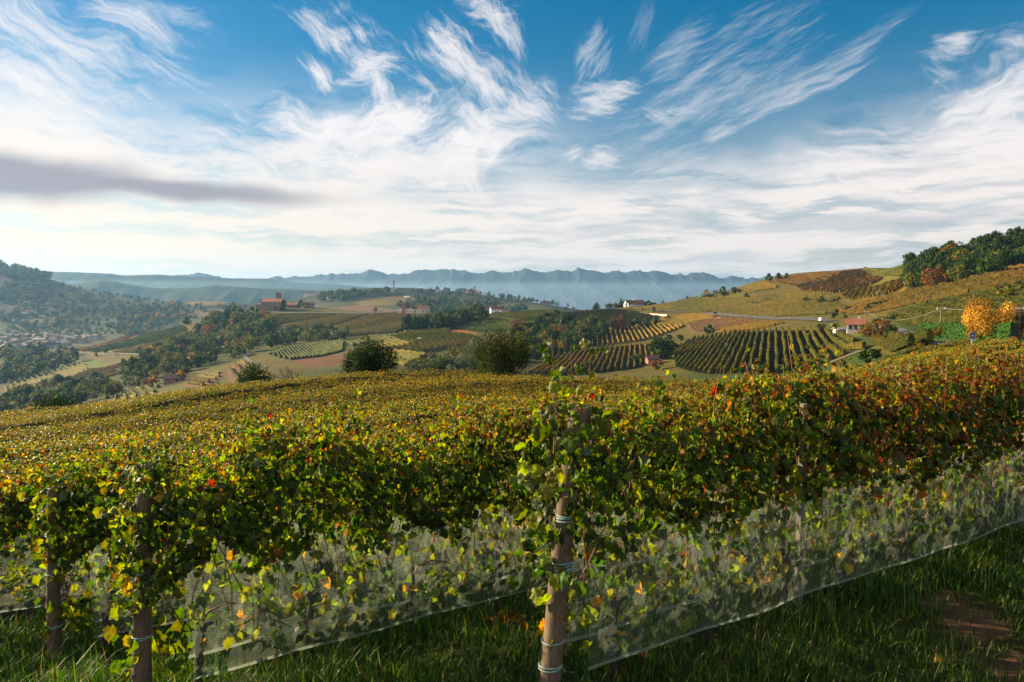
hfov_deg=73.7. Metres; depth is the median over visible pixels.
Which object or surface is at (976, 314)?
autumn tree
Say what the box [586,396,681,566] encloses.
grapevine
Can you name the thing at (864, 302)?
vine row
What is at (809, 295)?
vine row
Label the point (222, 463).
grapevine
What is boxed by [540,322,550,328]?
broadleaf tree
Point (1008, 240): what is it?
broadleaf tree
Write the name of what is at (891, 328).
broadleaf tree
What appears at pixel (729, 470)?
grapevine
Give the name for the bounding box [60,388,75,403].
broadleaf tree
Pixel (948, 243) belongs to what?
broadleaf tree
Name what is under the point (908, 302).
vine row
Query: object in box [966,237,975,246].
broadleaf tree
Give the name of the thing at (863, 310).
vine row
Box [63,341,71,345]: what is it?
town house
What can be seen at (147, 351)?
broadleaf tree
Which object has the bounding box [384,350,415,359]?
vine row
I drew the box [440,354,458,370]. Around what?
willow tree
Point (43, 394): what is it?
broadleaf tree
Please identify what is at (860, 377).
grapevine
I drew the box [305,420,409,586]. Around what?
grapevine
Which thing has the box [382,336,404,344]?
vine row
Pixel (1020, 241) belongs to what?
broadleaf tree
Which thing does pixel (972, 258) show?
broadleaf tree
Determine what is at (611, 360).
vine row
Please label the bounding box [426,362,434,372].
willow tree
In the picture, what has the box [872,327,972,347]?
road
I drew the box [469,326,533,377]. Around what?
broadleaf tree
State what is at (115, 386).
broadleaf tree
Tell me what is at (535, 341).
broadleaf tree
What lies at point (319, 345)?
vine row
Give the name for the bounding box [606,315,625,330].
autumn tree
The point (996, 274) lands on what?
vine row
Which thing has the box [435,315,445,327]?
broadleaf tree
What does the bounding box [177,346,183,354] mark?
broadleaf tree
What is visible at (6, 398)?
broadleaf tree
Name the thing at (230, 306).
broadleaf tree
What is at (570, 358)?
vine row
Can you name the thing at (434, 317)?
broadleaf tree
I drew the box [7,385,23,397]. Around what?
broadleaf tree
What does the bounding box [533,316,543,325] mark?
broadleaf tree
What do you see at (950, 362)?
grapevine
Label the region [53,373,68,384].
broadleaf tree
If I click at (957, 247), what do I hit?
broadleaf tree
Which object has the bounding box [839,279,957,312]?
vine row
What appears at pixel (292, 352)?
vine row
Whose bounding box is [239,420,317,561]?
grapevine
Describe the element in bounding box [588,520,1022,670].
hail net
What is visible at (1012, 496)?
grapevine
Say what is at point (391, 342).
vine row
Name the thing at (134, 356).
autumn tree
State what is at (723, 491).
trellis wire
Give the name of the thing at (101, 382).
broadleaf tree
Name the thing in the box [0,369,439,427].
vine row
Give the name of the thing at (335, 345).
vine row
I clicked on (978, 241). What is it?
broadleaf tree
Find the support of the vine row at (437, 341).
on the terrain at (304, 367)
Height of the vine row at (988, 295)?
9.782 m
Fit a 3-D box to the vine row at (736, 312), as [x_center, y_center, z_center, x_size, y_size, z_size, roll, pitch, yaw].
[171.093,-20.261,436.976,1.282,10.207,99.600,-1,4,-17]
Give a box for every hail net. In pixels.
[0,491,660,612]
[0,514,500,602]
[92,515,623,622]
[94,434,1018,637]
[189,459,1011,657]
[194,468,1013,679]
[565,502,1015,642]
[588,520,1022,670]
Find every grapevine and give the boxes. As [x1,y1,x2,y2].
[0,439,113,601]
[0,463,35,603]
[16,428,170,650]
[84,429,191,582]
[92,423,284,681]
[122,443,259,615]
[168,435,247,571]
[219,386,392,661]
[224,409,338,608]
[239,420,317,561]
[299,420,378,557]
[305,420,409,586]
[334,414,486,632]
[360,412,432,543]
[377,413,480,576]
[407,404,483,527]
[432,375,559,610]
[448,404,530,555]
[469,414,518,516]
[506,418,578,546]
[509,386,634,588]
[514,365,708,679]
[577,392,637,534]
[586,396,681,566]
[602,397,635,483]
[610,392,678,502]
[626,366,793,645]
[639,365,735,557]
[696,368,788,546]
[698,391,757,503]
[711,323,869,614]
[748,380,830,525]
[789,349,922,595]
[794,366,872,520]
[839,366,870,385]
[841,389,900,511]
[852,341,983,575]
[853,364,893,383]
[872,367,940,495]
[877,363,915,442]
[893,345,1016,554]
[904,359,958,486]
[930,352,985,482]
[931,352,964,379]
[936,331,1023,541]
[947,349,979,374]
[960,376,1017,471]
[980,340,1023,506]
[986,367,1023,467]
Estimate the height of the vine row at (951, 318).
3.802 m
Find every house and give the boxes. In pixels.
[6,333,13,337]
[11,344,19,349]
[44,343,54,348]
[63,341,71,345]
[76,339,86,343]
[93,335,99,339]
[303,292,311,296]
[624,299,634,306]
[633,300,644,306]
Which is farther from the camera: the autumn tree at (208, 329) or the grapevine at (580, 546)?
the autumn tree at (208, 329)
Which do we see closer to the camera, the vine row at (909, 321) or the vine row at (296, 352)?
the vine row at (909, 321)
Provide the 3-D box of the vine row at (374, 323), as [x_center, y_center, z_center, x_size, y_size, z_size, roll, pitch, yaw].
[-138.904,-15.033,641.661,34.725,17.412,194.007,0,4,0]
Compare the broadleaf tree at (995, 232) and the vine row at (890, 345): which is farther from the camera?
the broadleaf tree at (995, 232)
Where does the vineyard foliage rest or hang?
on the terrain at (304, 367)
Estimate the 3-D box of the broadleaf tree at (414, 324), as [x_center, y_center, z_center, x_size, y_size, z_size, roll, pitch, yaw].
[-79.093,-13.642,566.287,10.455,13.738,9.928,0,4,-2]
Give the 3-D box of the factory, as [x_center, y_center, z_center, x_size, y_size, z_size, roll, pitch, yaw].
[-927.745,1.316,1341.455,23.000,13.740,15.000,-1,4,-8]
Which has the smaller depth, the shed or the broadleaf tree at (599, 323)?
the shed
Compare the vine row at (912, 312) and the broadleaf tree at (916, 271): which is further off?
the broadleaf tree at (916, 271)
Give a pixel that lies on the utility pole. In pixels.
(1019, 322)
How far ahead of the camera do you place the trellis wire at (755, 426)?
5.59 m
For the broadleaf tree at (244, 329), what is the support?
on the terrain at (304, 367)
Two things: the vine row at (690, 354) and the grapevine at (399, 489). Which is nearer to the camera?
the grapevine at (399, 489)
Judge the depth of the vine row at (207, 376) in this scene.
362.40 m
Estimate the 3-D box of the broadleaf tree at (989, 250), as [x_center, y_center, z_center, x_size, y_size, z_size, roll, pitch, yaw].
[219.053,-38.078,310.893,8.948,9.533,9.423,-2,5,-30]
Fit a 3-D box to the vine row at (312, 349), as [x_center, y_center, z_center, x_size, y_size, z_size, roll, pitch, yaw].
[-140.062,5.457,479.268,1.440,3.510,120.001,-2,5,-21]
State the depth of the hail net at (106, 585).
9.51 m
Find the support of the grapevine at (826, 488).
on the ground at (964, 624)
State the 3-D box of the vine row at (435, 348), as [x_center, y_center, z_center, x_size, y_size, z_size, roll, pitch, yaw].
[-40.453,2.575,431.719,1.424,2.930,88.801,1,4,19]
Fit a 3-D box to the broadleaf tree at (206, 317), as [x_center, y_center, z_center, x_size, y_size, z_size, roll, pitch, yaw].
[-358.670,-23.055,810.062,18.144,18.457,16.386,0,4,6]
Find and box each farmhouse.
[287,303,299,307]
[304,302,314,307]
[397,302,429,313]
[489,305,503,312]
[845,316,865,333]
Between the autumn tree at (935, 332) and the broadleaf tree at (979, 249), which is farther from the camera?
the broadleaf tree at (979, 249)
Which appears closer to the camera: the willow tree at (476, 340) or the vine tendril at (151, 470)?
the vine tendril at (151, 470)
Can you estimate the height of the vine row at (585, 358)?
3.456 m
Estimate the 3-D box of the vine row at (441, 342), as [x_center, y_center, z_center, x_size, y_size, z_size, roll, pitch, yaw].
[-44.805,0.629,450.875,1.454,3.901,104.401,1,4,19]
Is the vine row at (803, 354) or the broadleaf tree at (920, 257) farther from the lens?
the broadleaf tree at (920, 257)
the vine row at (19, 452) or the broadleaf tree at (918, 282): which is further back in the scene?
the broadleaf tree at (918, 282)
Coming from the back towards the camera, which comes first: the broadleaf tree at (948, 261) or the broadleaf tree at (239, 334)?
the broadleaf tree at (239, 334)
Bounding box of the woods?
[0,238,1023,413]
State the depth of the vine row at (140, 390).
372.60 m
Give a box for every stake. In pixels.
[441,444,446,571]
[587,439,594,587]
[793,403,808,612]
[827,402,832,521]
[1017,421,1023,529]
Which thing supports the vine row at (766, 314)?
on the terrain at (304, 367)
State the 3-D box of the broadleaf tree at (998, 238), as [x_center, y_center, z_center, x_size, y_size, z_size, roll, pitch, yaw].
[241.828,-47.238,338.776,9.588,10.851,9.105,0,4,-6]
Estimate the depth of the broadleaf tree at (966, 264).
287.08 m
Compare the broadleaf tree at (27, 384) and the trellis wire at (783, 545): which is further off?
the broadleaf tree at (27, 384)
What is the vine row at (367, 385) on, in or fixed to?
on the terrain at (304, 367)
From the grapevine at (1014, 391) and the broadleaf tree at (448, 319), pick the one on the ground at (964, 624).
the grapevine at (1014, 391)
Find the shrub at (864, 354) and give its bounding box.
[857,348,881,363]
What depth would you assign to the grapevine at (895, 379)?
15.54 m
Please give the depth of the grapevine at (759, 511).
9.10 m
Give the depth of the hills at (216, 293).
3050.54 m
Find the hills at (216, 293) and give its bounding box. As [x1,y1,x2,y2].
[69,280,319,302]
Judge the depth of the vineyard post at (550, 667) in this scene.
4.58 m
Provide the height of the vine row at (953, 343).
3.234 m
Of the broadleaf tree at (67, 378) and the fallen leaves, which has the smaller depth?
the fallen leaves
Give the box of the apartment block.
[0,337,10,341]
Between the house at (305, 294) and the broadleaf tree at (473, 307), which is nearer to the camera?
the broadleaf tree at (473, 307)
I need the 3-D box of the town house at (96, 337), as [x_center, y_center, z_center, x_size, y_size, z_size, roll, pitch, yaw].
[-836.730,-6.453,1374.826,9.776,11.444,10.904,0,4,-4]
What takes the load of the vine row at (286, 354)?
on the terrain at (304, 367)
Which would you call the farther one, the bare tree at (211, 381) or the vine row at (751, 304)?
the vine row at (751, 304)
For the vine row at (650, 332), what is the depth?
497.14 m
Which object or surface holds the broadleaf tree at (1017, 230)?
on the terrain at (304, 367)
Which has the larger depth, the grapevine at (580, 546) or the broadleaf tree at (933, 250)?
the broadleaf tree at (933, 250)
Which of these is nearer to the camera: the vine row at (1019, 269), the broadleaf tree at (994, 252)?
the vine row at (1019, 269)
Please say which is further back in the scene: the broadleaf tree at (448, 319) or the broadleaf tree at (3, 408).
the broadleaf tree at (448, 319)
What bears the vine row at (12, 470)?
on the terrain at (304, 367)
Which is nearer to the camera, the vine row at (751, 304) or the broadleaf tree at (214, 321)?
the vine row at (751, 304)
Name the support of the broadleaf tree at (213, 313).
on the terrain at (304, 367)
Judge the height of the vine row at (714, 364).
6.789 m
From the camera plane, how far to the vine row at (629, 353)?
353.82 m
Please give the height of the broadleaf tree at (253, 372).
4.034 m
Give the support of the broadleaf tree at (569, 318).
on the terrain at (304, 367)
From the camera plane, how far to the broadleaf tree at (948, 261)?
312.31 m
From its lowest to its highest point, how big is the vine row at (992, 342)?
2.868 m
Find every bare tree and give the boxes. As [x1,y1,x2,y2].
[198,377,226,386]
[272,364,306,381]
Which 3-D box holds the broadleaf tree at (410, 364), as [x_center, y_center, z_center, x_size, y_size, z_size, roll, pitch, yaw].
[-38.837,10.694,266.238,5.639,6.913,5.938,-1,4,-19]
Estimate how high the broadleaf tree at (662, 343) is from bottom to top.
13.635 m
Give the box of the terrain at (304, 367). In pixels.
[0,263,1023,573]
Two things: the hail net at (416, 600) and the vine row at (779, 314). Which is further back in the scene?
the vine row at (779, 314)
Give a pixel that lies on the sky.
(248, 139)
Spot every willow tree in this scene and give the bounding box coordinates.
[0,400,14,409]
[34,375,64,389]
[46,384,64,395]
[74,380,93,390]
[87,375,96,383]
[157,361,172,373]
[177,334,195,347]
[283,322,298,332]
[408,360,432,372]
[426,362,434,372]
[427,351,442,362]
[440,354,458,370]
[446,345,458,353]
[447,356,470,371]
[452,353,469,368]
[458,349,472,357]
[459,355,481,371]
[462,342,478,350]
[465,337,488,351]
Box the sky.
[0,0,1023,278]
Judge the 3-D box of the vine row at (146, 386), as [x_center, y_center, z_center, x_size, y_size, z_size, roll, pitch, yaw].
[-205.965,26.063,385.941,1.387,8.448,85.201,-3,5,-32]
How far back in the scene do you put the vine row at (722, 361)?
267.22 m
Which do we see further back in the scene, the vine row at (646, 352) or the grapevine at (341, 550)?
the vine row at (646, 352)
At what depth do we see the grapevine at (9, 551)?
8.85 m
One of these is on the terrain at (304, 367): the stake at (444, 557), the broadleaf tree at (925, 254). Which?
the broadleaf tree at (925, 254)
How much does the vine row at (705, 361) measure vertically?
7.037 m
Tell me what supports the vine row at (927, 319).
on the terrain at (304, 367)
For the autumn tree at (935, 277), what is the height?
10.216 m
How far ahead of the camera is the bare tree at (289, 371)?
55.00 m
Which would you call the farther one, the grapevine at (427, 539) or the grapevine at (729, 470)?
the grapevine at (729, 470)
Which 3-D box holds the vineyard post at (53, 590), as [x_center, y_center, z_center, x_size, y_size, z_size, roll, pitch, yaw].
[-4.825,2.594,7.176,0.217,2.134,0.184,0,4,0]
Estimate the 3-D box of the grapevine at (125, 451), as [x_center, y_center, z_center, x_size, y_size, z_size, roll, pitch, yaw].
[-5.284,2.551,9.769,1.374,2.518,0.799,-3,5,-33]
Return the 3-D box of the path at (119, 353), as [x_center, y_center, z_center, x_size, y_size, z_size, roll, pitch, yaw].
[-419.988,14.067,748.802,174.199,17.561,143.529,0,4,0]
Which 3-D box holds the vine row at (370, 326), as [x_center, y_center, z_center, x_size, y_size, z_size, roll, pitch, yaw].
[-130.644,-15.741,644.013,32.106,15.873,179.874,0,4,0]
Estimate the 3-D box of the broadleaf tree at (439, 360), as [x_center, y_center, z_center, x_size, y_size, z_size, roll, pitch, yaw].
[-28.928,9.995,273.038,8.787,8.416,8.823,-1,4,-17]
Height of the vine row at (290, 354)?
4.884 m
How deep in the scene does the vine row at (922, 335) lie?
99.02 m
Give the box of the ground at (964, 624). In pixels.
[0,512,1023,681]
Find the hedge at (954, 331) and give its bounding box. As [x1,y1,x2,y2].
[919,322,1019,344]
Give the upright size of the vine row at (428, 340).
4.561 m
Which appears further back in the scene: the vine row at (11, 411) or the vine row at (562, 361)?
the vine row at (562, 361)
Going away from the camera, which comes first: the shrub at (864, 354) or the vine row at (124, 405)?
the vine row at (124, 405)
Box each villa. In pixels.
[21,310,33,313]
[256,292,286,311]
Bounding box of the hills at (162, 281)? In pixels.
[47,271,369,290]
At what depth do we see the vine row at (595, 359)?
353.13 m
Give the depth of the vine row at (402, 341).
481.47 m
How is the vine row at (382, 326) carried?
on the terrain at (304, 367)
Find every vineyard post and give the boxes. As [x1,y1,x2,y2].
[38,487,62,661]
[131,490,153,681]
[538,407,587,681]
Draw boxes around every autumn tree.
[127,354,141,364]
[200,323,215,332]
[508,318,526,329]
[548,323,568,341]
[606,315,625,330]
[856,317,893,339]
[918,265,950,285]
[933,321,953,338]
[942,241,962,251]
[944,254,960,261]
[960,294,1016,340]
[987,309,1023,338]
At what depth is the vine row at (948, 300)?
215.66 m
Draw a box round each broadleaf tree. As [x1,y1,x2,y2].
[0,396,12,402]
[0,403,7,414]
[1,392,12,397]
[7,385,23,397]
[15,394,30,408]
[17,382,32,387]
[17,401,39,411]
[18,386,35,395]
[25,389,78,410]
[26,394,49,410]
[32,389,48,395]
[32,391,46,402]
[41,380,58,389]
[52,387,64,396]
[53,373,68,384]
[59,375,71,382]
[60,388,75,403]
[63,378,79,389]
[68,388,88,405]
[73,384,91,391]
[90,371,103,378]
[91,377,104,389]
[96,376,109,393]
[101,380,123,396]
[123,357,138,370]
[128,365,136,377]
[138,348,155,361]
[142,354,160,365]
[142,364,155,378]
[150,349,163,358]
[155,350,165,362]
[160,350,174,358]
[160,357,173,364]
[164,334,189,347]
[164,344,180,352]
[166,362,175,372]
[168,355,181,363]
[172,351,188,356]
[175,356,194,368]
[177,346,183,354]
[189,353,202,367]
[190,339,213,354]
[195,324,202,333]
[198,333,207,340]
[200,314,216,323]
[200,335,221,350]
[205,319,217,326]
[208,309,221,317]
[219,309,231,319]
[225,303,238,311]
[225,332,237,342]
[228,329,247,340]
[232,316,238,326]
[234,361,274,386]
[236,320,247,326]
[236,327,247,332]
[242,336,256,352]
[244,322,256,334]
[253,322,265,335]
[258,316,275,326]
[262,333,278,347]
[263,314,278,323]
[263,319,273,331]
[310,321,327,334]
[342,334,398,376]
[400,316,413,330]
[405,360,417,373]
[411,317,422,329]
[417,316,428,328]
[417,357,428,364]
[423,312,432,322]
[428,364,438,372]
[429,313,442,327]
[430,356,450,372]
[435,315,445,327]
[444,313,451,327]
[450,347,463,356]
[451,311,465,325]
[459,309,472,323]
[468,304,476,317]
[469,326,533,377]
[471,304,489,318]
[508,324,523,338]
[524,321,536,327]
[525,326,533,333]
[527,339,537,345]
[529,346,541,360]
[531,325,544,335]
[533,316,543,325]
[535,333,549,343]
[538,326,553,333]
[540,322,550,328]
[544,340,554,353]
[548,310,559,319]
[552,330,562,341]
[558,328,581,345]
[561,313,566,324]
[565,312,575,325]
[565,319,581,329]
[572,324,585,334]
[580,318,594,328]
[587,314,601,330]
[593,320,609,335]
[609,316,617,330]
[647,334,678,358]
[884,325,898,337]
[902,252,918,265]
[902,263,909,273]
[902,271,918,288]
[909,261,916,269]
[912,269,921,274]
[913,254,923,261]
[915,273,927,286]
[916,249,929,260]
[918,262,930,276]
[922,253,936,267]
[926,246,942,255]
[929,260,936,269]
[931,257,942,263]
[931,262,946,281]
[935,248,954,258]
[935,258,958,270]
[937,251,945,259]
[939,240,954,248]
[945,245,962,259]
[946,264,966,280]
[947,262,954,278]
[951,244,975,251]
[951,248,973,259]
[953,259,971,278]
[959,253,975,261]
[962,255,977,271]
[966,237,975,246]
[970,243,987,258]
[972,235,983,245]
[972,256,1000,273]
[980,233,1001,244]
[983,247,1002,257]
[986,242,1010,252]
[988,235,1006,246]
[989,249,1002,258]
[991,230,1003,237]
[992,282,1014,292]
[995,286,1015,296]
[996,247,1018,266]
[1002,228,1013,243]
[1004,235,1013,244]
[1008,242,1019,249]
[1010,251,1023,265]
[1012,226,1022,236]
[1013,278,1023,287]
[1015,231,1023,241]
[1017,238,1023,247]
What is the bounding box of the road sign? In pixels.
[970,333,974,342]
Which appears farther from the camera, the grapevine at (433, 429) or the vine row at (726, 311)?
the vine row at (726, 311)
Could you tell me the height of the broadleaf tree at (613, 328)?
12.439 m
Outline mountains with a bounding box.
[176,267,775,309]
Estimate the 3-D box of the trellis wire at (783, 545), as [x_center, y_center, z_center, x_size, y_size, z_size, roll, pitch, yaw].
[4.136,1.755,7.084,9.000,0.192,0.003,-3,5,-32]
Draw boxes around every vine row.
[0,337,970,449]
[0,343,924,446]
[0,347,1023,457]
[0,352,1018,469]
[0,353,1015,547]
[0,359,1005,480]
[0,360,983,479]
[0,367,487,433]
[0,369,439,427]
[0,370,544,437]
[0,373,600,436]
[0,373,697,441]
[0,377,315,425]
[0,382,244,421]
[0,387,190,418]
[0,397,124,417]
[1,336,1017,452]
[1,374,650,438]
[1,375,345,425]
[2,341,1023,452]
[8,347,1023,452]
[127,387,137,395]
[134,385,146,393]
[144,384,154,391]
[186,380,203,385]
[191,375,209,381]
[198,374,216,378]
[228,365,239,381]
[234,361,249,378]
[280,347,291,358]
[284,346,294,358]
[286,345,298,357]
[289,345,303,357]
[292,344,306,357]
[295,344,310,357]
[298,312,377,340]
[298,343,314,356]
[302,312,382,340]
[302,343,318,355]
[305,312,385,340]
[305,342,321,355]
[307,313,386,340]
[308,312,389,340]
[308,342,325,354]
[310,313,390,340]
[311,313,391,340]
[311,342,328,354]
[313,312,395,340]
[313,341,331,353]
[314,313,396,341]
[316,313,398,340]
[317,340,334,352]
[318,313,399,341]
[320,340,337,352]
[321,313,402,341]
[323,340,339,351]
[326,339,342,349]
[329,340,343,348]
[332,313,404,338]
[346,313,406,335]
[349,313,408,335]
[352,314,406,335]
[355,313,412,334]
[358,313,414,334]
[361,314,414,334]
[369,315,419,333]
[374,338,393,346]
[378,336,399,345]
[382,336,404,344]
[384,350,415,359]
[386,334,409,343]
[393,351,417,359]
[394,349,420,357]
[395,332,461,348]
[396,332,463,348]
[398,333,465,348]
[400,333,468,348]
[402,333,470,348]
[404,334,472,350]
[406,335,472,349]
[407,332,459,343]
[410,335,474,349]
[411,336,473,350]
[413,338,472,350]
[414,331,456,341]
[416,339,474,351]
[528,356,551,373]
[533,353,559,373]
[541,352,565,374]
[547,350,571,374]
[556,349,577,369]
[561,349,582,374]
[567,348,588,374]
[574,346,593,373]
[580,346,598,373]
[588,345,602,372]
[594,344,607,372]
[600,344,611,371]
[607,344,616,370]
[614,343,621,370]
[620,342,625,369]
[627,342,631,367]
[633,341,635,367]
[635,325,644,339]
[639,325,648,338]
[639,341,641,365]
[643,294,772,306]
[643,322,653,336]
[644,341,647,355]
[648,294,768,305]
[648,325,658,334]
[652,322,662,334]
[653,297,742,304]
[659,297,731,303]
[673,338,689,353]
[674,335,695,357]
[675,334,703,366]
[675,335,699,362]
[679,333,707,367]
[683,333,712,369]
[688,332,716,370]
[692,332,721,370]
[697,331,725,372]
[703,330,731,373]
[708,329,735,373]
[712,299,816,311]
[715,329,739,373]
[717,299,828,312]
[722,301,833,312]
[723,329,744,372]
[730,328,749,372]
[732,303,837,313]
[738,303,839,314]
[739,328,754,372]
[743,303,841,314]
[747,327,759,372]
[749,304,846,315]
[756,305,848,315]
[756,327,764,372]
[765,327,770,373]
[770,306,844,316]
[773,295,839,299]
[774,326,778,371]
[775,294,836,297]
[777,297,837,299]
[781,326,789,370]
[788,326,797,368]
[794,326,810,364]
[801,326,820,364]
[809,326,831,360]
[816,327,845,355]
[824,327,865,349]
[835,282,943,311]
[835,330,855,341]
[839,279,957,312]
[839,283,936,306]
[846,274,1023,313]
[849,286,924,305]
[852,276,1023,314]
[858,286,919,302]
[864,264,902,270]
[864,277,1023,313]
[870,332,915,351]
[874,278,1022,312]
[886,289,1023,316]
[886,328,934,343]
[887,291,1023,315]
[888,281,1015,309]
[889,292,1023,316]
[890,292,1023,316]
[895,295,1023,319]
[895,297,1023,319]
[896,294,1023,313]
[896,298,1023,320]
[899,298,1023,320]
[900,300,1020,321]
[901,281,1006,305]
[901,301,1023,322]
[905,303,1023,323]
[906,304,1023,324]
[913,305,1020,323]
[916,284,1004,302]
[917,305,1023,324]
[922,308,1023,322]
[932,310,1023,322]
[937,310,1013,322]
[962,273,1022,279]
[964,288,1022,294]
[969,271,1023,277]
[977,270,1023,274]
[985,268,1023,271]
[1003,266,1023,269]
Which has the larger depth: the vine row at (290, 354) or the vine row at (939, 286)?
the vine row at (290, 354)
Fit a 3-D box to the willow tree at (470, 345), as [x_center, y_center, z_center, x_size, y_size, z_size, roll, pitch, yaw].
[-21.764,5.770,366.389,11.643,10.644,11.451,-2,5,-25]
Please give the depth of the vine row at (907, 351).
36.61 m
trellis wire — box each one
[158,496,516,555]
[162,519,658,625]
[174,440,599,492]
[570,481,1013,604]
[591,432,1022,517]
[607,402,942,445]
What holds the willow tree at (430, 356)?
on the terrain at (304, 367)
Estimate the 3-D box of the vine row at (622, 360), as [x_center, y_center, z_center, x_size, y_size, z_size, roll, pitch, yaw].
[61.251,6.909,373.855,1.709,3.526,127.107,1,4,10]
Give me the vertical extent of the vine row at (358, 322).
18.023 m
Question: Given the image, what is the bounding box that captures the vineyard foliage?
[55,262,1023,398]
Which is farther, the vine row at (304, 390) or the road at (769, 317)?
the road at (769, 317)
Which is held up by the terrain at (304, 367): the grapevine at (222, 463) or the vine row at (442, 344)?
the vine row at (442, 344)
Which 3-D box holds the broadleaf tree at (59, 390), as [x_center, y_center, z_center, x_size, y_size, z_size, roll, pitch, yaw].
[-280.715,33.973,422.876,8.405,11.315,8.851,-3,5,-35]
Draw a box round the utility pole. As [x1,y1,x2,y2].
[1017,307,1020,343]
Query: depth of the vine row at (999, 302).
185.84 m
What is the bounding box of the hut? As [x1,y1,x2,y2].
[644,355,659,364]
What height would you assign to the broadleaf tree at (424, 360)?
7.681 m
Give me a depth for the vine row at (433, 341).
451.30 m
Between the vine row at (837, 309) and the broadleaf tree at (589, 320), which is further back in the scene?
the broadleaf tree at (589, 320)
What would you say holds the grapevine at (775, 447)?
on the ground at (964, 624)
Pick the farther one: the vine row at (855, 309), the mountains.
the mountains
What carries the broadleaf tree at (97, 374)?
on the terrain at (304, 367)
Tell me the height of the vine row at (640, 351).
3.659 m
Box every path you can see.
[90,353,138,355]
[243,353,267,366]
[796,344,875,372]
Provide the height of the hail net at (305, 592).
1.223 m
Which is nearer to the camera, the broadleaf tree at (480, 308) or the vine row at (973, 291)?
the vine row at (973, 291)
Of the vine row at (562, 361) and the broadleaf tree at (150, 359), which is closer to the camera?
the vine row at (562, 361)
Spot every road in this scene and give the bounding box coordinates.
[265,311,379,312]
[654,308,833,321]
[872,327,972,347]
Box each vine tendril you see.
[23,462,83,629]
[102,447,171,667]
[505,334,608,655]
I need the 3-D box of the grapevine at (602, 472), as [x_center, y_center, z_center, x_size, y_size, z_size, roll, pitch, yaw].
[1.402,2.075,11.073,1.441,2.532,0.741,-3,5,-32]
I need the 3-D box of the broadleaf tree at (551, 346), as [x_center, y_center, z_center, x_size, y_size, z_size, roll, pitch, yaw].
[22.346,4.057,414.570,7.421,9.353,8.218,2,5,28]
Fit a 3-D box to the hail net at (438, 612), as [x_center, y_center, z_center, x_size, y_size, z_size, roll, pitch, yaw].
[5.081,2.105,10.277,18.050,1.284,0.117,-3,5,-32]
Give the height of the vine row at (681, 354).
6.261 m
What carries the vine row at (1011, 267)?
on the terrain at (304, 367)
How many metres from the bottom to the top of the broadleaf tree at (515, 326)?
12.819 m
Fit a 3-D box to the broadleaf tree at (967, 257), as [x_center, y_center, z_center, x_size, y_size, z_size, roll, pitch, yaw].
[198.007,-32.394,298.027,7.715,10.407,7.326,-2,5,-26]
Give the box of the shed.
[831,327,846,335]
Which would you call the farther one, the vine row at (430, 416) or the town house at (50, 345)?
the town house at (50, 345)
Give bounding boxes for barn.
[162,373,184,384]
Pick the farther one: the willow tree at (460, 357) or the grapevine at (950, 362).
the willow tree at (460, 357)
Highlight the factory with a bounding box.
[32,338,47,340]
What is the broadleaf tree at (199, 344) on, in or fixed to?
on the terrain at (304, 367)
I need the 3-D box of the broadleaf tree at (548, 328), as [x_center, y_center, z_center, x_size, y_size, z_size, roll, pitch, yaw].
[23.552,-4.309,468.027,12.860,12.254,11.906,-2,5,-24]
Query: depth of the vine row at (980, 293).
221.89 m
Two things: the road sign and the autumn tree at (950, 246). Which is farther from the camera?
the autumn tree at (950, 246)
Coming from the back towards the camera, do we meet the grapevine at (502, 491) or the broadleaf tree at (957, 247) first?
the broadleaf tree at (957, 247)
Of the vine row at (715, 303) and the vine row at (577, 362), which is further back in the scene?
the vine row at (715, 303)
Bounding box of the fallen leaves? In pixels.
[116,532,1016,681]
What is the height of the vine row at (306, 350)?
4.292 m
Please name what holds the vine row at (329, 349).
on the terrain at (304, 367)
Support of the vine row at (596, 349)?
on the terrain at (304, 367)
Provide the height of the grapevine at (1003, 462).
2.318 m
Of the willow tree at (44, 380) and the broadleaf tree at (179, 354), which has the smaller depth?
the willow tree at (44, 380)
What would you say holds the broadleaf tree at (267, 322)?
on the terrain at (304, 367)
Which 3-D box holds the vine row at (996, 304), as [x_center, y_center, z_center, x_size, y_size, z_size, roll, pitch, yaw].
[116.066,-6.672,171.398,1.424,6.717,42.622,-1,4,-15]
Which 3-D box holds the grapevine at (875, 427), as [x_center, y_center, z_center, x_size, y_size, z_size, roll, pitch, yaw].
[3.210,1.273,6.467,1.365,2.456,0.692,-3,5,-32]
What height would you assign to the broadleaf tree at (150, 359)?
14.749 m
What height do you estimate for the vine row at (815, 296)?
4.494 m
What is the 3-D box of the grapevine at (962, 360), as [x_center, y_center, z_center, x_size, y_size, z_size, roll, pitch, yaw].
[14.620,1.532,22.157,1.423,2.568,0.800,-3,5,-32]
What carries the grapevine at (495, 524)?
on the ground at (964, 624)
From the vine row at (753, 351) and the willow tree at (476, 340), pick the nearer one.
the vine row at (753, 351)
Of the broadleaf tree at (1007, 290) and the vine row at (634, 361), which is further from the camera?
the vine row at (634, 361)
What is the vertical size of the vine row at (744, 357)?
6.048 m
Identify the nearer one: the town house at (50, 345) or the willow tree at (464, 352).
the willow tree at (464, 352)
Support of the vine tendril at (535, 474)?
attached to the vineyard post at (550, 667)

